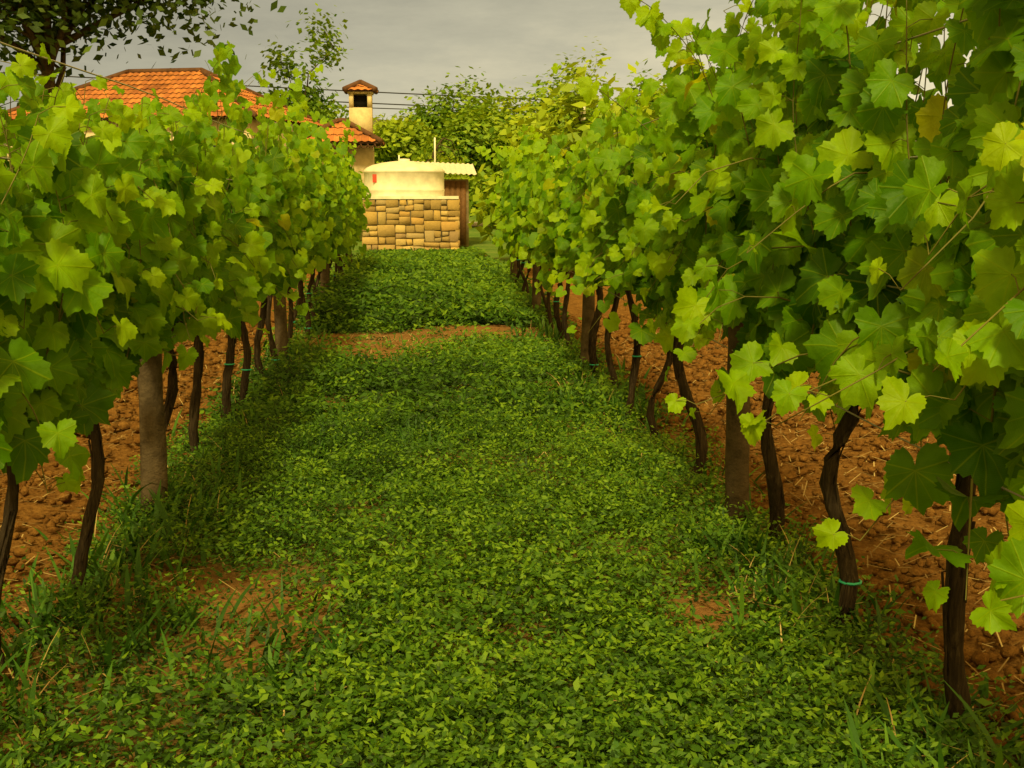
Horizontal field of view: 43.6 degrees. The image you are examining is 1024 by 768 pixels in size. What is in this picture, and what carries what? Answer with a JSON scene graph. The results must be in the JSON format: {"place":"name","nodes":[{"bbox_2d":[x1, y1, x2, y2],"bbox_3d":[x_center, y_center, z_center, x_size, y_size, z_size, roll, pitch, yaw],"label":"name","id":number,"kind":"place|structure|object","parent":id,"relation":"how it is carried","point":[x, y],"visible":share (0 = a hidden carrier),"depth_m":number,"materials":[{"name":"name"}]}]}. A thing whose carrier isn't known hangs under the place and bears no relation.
{"place":"outdoors","nodes":[
{"label":"outdoors","id":0,"kind":"place"},
{"bbox_2d":[0,42,287,337],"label":"wires","id":1,"kind":"object","parent":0,"point":[5,44],"visible":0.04,"depth_m":4.73,"materials":[{"name":"grey metal"}]},
{"bbox_2d":[0,269,331,643],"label":"soil","id":2,"kind":"structure","parent":0,"point":[26,510],"depth_m":6.46,"materials":[{"name":"brown soil"}]},
{"bbox_2d":[0,40,371,666],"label":"grapevine row","id":3,"kind":"object","parent":2,"relation":"on","point":[85,265],"depth_m":4.84,"materials":[{"name":"green plant"}]},
{"bbox_2d":[0,50,311,493],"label":"vine shoots","id":4,"kind":"object","parent":3,"relation":"attached to","point":[12,171],"visible":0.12,"depth_m":4.70,"materials":[{"name":"green plant"}]},
{"bbox_2d":[224,275,333,370],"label":"vine ties","id":5,"kind":"object","parent":3,"relation":"attached to","point":[271,359],"visible":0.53,"depth_m":8.93,"materials":[{"name":"plastic"}]},
{"bbox_2d":[137,130,351,516],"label":"posts","id":6,"kind":"object","parent":2,"relation":"on","point":[153,455],"visible":0.16,"depth_m":5.89,"materials":[{"name":"brown wood"}]},
{"bbox_2d":[444,181,465,244],"bbox_3d":[-1.770,-5.099,38.199,0.800,1.900,0.075,-1,8,-4],"label":"shed door","id":7,"kind":"structure","parent":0,"point":[454,188],"depth_m":38.10,"materials":[{"name":"brown wood"}]},
{"bbox_2d":[3,119,915,145],"bbox_3d":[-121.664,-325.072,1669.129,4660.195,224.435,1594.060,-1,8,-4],"label":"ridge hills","id":8,"kind":"structure","parent":0,"point":[5,144],"depth_m":2439.75,"materials":[{"name":"green plant"}]},
{"bbox_2d":[0,0,975,120],"label":"sky","id":9,"kind":"structure","parent":0,"point":[398,46],"materials":[{"name":"grey"}]},
{"bbox_2d":[0,255,1023,767],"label":"lane ground","id":10,"kind":"structure","parent":0,"point":[704,609],"depth_m":4.68,"materials":[{"name":"brown soil"}]},
{"bbox_2d":[0,315,1006,767],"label":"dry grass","id":11,"kind":"structure","parent":10,"relation":"on","point":[218,501],"depth_m":4.57,"materials":[{"name":"plant"}]},
{"bbox_2d":[0,246,1023,767],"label":"clover","id":12,"kind":"object","parent":10,"relation":"on","point":[384,290],"visible":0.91,"depth_m":4.58,"materials":[{"name":"green plant"}]},
{"bbox_2d":[0,282,1023,767],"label":"lane weeds","id":13,"kind":"object","parent":10,"relation":"on","point":[160,510],"visible":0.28,"depth_m":4.60,"materials":[{"name":"green plant"}]},
{"bbox_2d":[0,327,1023,767],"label":"soil clods","id":14,"kind":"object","parent":10,"relation":"on","point":[558,563],"visible":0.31,"depth_m":5.77,"materials":[{"name":"brown soil"}]},
{"bbox_2d":[514,47,657,162],"bbox_3d":[2.014,-4.151,24.236,4.405,4.430,5.046,-1,8,-4],"label":"fig tree","id":15,"kind":"object","parent":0,"point":[579,103],"depth_m":24.23,"materials":[{"name":"green plant"}]},
{"bbox_2d":[330,170,948,267],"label":"lawn","id":16,"kind":"structure","parent":0,"point":[489,247],"depth_m":39.27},
{"bbox_2d":[0,0,288,107],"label":"tree","id":17,"kind":"object","parent":16,"relation":"on","point":[31,11],"depth_m":46.84,"materials":[{"name":"green plant"}]},
{"bbox_2d":[7,118,293,160],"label":"house walls","id":18,"kind":"structure","parent":16,"relation":"on","point":[254,124],"depth_m":42.10,"materials":[{"name":"beige paint"}]},
{"bbox_2d":[8,67,323,126],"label":"house roof","id":19,"kind":"structure","parent":18,"relation":"on","point":[175,85],"depth_m":44.10,"materials":[{"name":"tile"}]},
{"bbox_2d":[1,72,537,110],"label":"overhead cables","id":20,"kind":"object","parent":16,"relation":"on","point":[342,90],"visible":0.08,"depth_m":89.69,"materials":[{"name":"black plastic"}]},
{"bbox_2d":[258,2,352,122],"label":"tree","id":21,"kind":"object","parent":16,"relation":"on","point":[314,103],"depth_m":52.41,"materials":[{"name":"green plant"}]},
{"bbox_2d":[322,91,374,239],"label":"chimney","id":22,"kind":"object","parent":16,"relation":"on","point":[362,117],"visible":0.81,"depth_m":40.74,"materials":[{"name":"beige paint"}]},
{"bbox_2d":[307,118,384,146],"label":"tiled roof","id":23,"kind":"structure","parent":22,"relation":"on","point":[362,136],"depth_m":40.26,"materials":[{"name":"orange tile"}]},
{"bbox_2d":[332,144,380,147],"bbox_3d":[-5.369,-7.413,39.847,2.620,0.145,0.040,-1,8,-4],"label":"roof eave","id":24,"kind":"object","parent":23,"relation":"attached to","point":[362,146],"depth_m":39.90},
{"bbox_2d":[342,80,378,93],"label":"chimney cap","id":25,"kind":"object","parent":22,"relation":"on","point":[359,85],"depth_m":40.64,"materials":[{"name":"tile"}]},
{"bbox_2d":[354,95,366,106],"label":"chimney flue","id":26,"kind":"object","parent":22,"relation":"on","point":[360,100],"visible":0.79,"depth_m":40.88,"materials":[{"name":"black"}]},
{"bbox_2d":[373,115,383,163],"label":"line tree","id":27,"kind":"object","parent":16,"relation":"on","point":[374,127],"visible":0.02,"depth_m":80.75,"materials":[{"name":"green plant"}]},
{"bbox_2d":[373,112,437,163],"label":"hedge tree","id":28,"kind":"object","parent":16,"relation":"on","point":[406,142],"depth_m":67.42,"materials":[{"name":"green plant"}]},
{"bbox_2d":[362,199,459,250],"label":"stone wall","id":29,"kind":"structure","parent":16,"relation":"on","point":[392,224],"depth_m":34.24,"materials":[{"name":"beige stone"}]},
{"bbox_2d":[363,159,458,198],"bbox_3d":[-2.846,-5.664,35.341,2.660,1.100,2.660,-1,8,-4],"label":"white water tank","id":30,"kind":"object","parent":29,"relation":"on","point":[403,179],"visible":0.93,"depth_m":34.33,"materials":[{"name":"white plastic"}]},
{"bbox_2d":[372,174,376,182],"bbox_3d":[-3.662,-5.530,34.423,0.180,0.220,0.040,-1,8,-4],"label":"red sign","id":31,"kind":"object","parent":30,"relation":"attached to","point":[374,176],"visible":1,"depth_m":34.43,"materials":[{"name":"red"}]},
{"bbox_2d":[382,66,504,140],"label":"hedge tree","id":32,"kind":"object","parent":16,"relation":"on","point":[427,119],"depth_m":77.54,"materials":[{"name":"green plant"}]},
{"bbox_2d":[413,138,479,182],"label":"bush","id":33,"kind":"object","parent":16,"relation":"on","point":[441,158],"depth_m":59.39,"materials":[{"name":"green plant"}]},
{"bbox_2d":[444,179,468,246],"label":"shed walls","id":34,"kind":"structure","parent":16,"relation":"on","point":[467,212],"depth_m":38.24,"materials":[{"name":"brown wood"}]},
{"bbox_2d":[417,161,475,174],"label":"corrugated roof","id":35,"kind":"structure","parent":34,"relation":"on","point":[458,168],"depth_m":39.13,"materials":[{"name":"white metal"}]},
{"bbox_2d":[415,106,509,175],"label":"hedge tree","id":36,"kind":"object","parent":16,"relation":"on","point":[478,131],"depth_m":63.95,"materials":[{"name":"green plant"}]},
{"bbox_2d":[433,86,509,168],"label":"line tree","id":37,"kind":"object","parent":16,"relation":"on","point":[481,107],"visible":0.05,"depth_m":70.96,"materials":[{"name":"green plant"}]},
{"bbox_2d":[449,160,495,183],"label":"bush","id":38,"kind":"object","parent":16,"relation":"on","point":[474,176],"depth_m":64.39,"materials":[{"name":"green plant"}]},
{"bbox_2d":[465,156,508,216],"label":"hedge tree","id":39,"kind":"object","parent":16,"relation":"on","point":[473,185],"visible":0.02,"depth_m":46.03,"materials":[{"name":"green plant"}]},
{"bbox_2d":[454,67,526,129],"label":"hedge tree","id":40,"kind":"object","parent":16,"relation":"on","point":[494,99],"depth_m":74.70,"materials":[{"name":"green plant"}]},
{"bbox_2d":[398,106,585,162],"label":"white poles","id":41,"kind":"object","parent":16,"relation":"on","point":[584,118],"visible":0.2,"depth_m":51.02,"materials":[{"name":"white"}]},
{"bbox_2d":[462,106,563,242],"bbox_3d":[0.842,-4.776,30.707,4.167,3.795,3.477,-1,8,-4],"label":"fig tree","id":42,"kind":"object","parent":16,"relation":"on","point":[483,217],"visible":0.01,"depth_m":30.07,"materials":[{"name":"green plant"}]},
{"bbox_2d":[485,75,562,169],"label":"hedge tree","id":43,"kind":"object","parent":16,"relation":"on","point":[516,128],"depth_m":65.98,"materials":[{"name":"green plant"}]},
{"bbox_2d":[509,57,600,143],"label":"hedge tree","id":44,"kind":"object","parent":16,"relation":"on","point":[542,90],"depth_m":67.55,"materials":[{"name":"green plant"}]},
{"bbox_2d":[531,36,611,111],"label":"hedge tree","id":45,"kind":"object","parent":16,"relation":"on","point":[593,75],"depth_m":75.60,"materials":[{"name":"green plant"}]},
{"bbox_2d":[572,87,664,143],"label":"hedge tree","id":46,"kind":"object","parent":16,"relation":"on","point":[644,110],"visible":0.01,"depth_m":63.68,"materials":[{"name":"green plant"}]},
{"bbox_2d":[589,58,665,114],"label":"hedge tree","id":47,"kind":"object","parent":16,"relation":"on","point":[639,85],"depth_m":70.58,"materials":[{"name":"green plant"}]},
{"bbox_2d":[621,73,664,94],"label":"hedge tree","id":48,"kind":"object","parent":16,"relation":"on","point":[655,75],"depth_m":76.88,"materials":[{"name":"green plant"}]},
{"bbox_2d":[554,61,742,147],"bbox_3d":[3.724,-4.933,27.198,5.336,4.285,4.374,-7,11,-39],"label":"fig tree","id":49,"kind":"object","parent":16,"relation":"on","point":[653,115],"depth_m":27.26,"materials":[{"name":"green plant"}]},
{"bbox_2d":[523,268,1023,706],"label":"soil","id":50,"kind":"structure","parent":0,"point":[574,308],"depth_m":6.16,"materials":[{"name":"brown soil"}]},
{"bbox_2d":[0,313,1023,766],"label":"soil clods","id":51,"kind":"object","parent":50,"relation":"on","point":[884,561],"visible":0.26,"depth_m":6.79,"materials":[{"name":"brown soil"}]},
{"bbox_2d":[510,252,750,528],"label":"posts","id":52,"kind":"object","parent":50,"relation":"on","point":[737,449],"visible":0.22,"depth_m":5.78,"materials":[{"name":"brown wood"}]},
{"bbox_2d":[475,0,1023,737],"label":"grapevine row","id":53,"kind":"object","parent":50,"relation":"on","point":[957,290],"depth_m":3.87,"materials":[{"name":"green plant"}]},
{"bbox_2d":[517,259,861,585],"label":"vine ties","id":54,"kind":"object","parent":53,"relation":"attached to","point":[852,584],"visible":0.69,"depth_m":4.33,"materials":[{"name":"plastic"}]},
{"bbox_2d":[535,0,1023,600],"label":"vine shoots","id":55,"kind":"object","parent":53,"relation":"attached to","point":[793,100],"visible":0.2,"depth_m":3.68,"materials":[{"name":"green plant"}]},
{"bbox_2d":[559,19,1023,498],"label":"wires","id":56,"kind":"object","parent":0,"point":[911,157],"visible":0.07,"depth_m":3.68,"materials":[{"name":"grey metal"}]}
]}

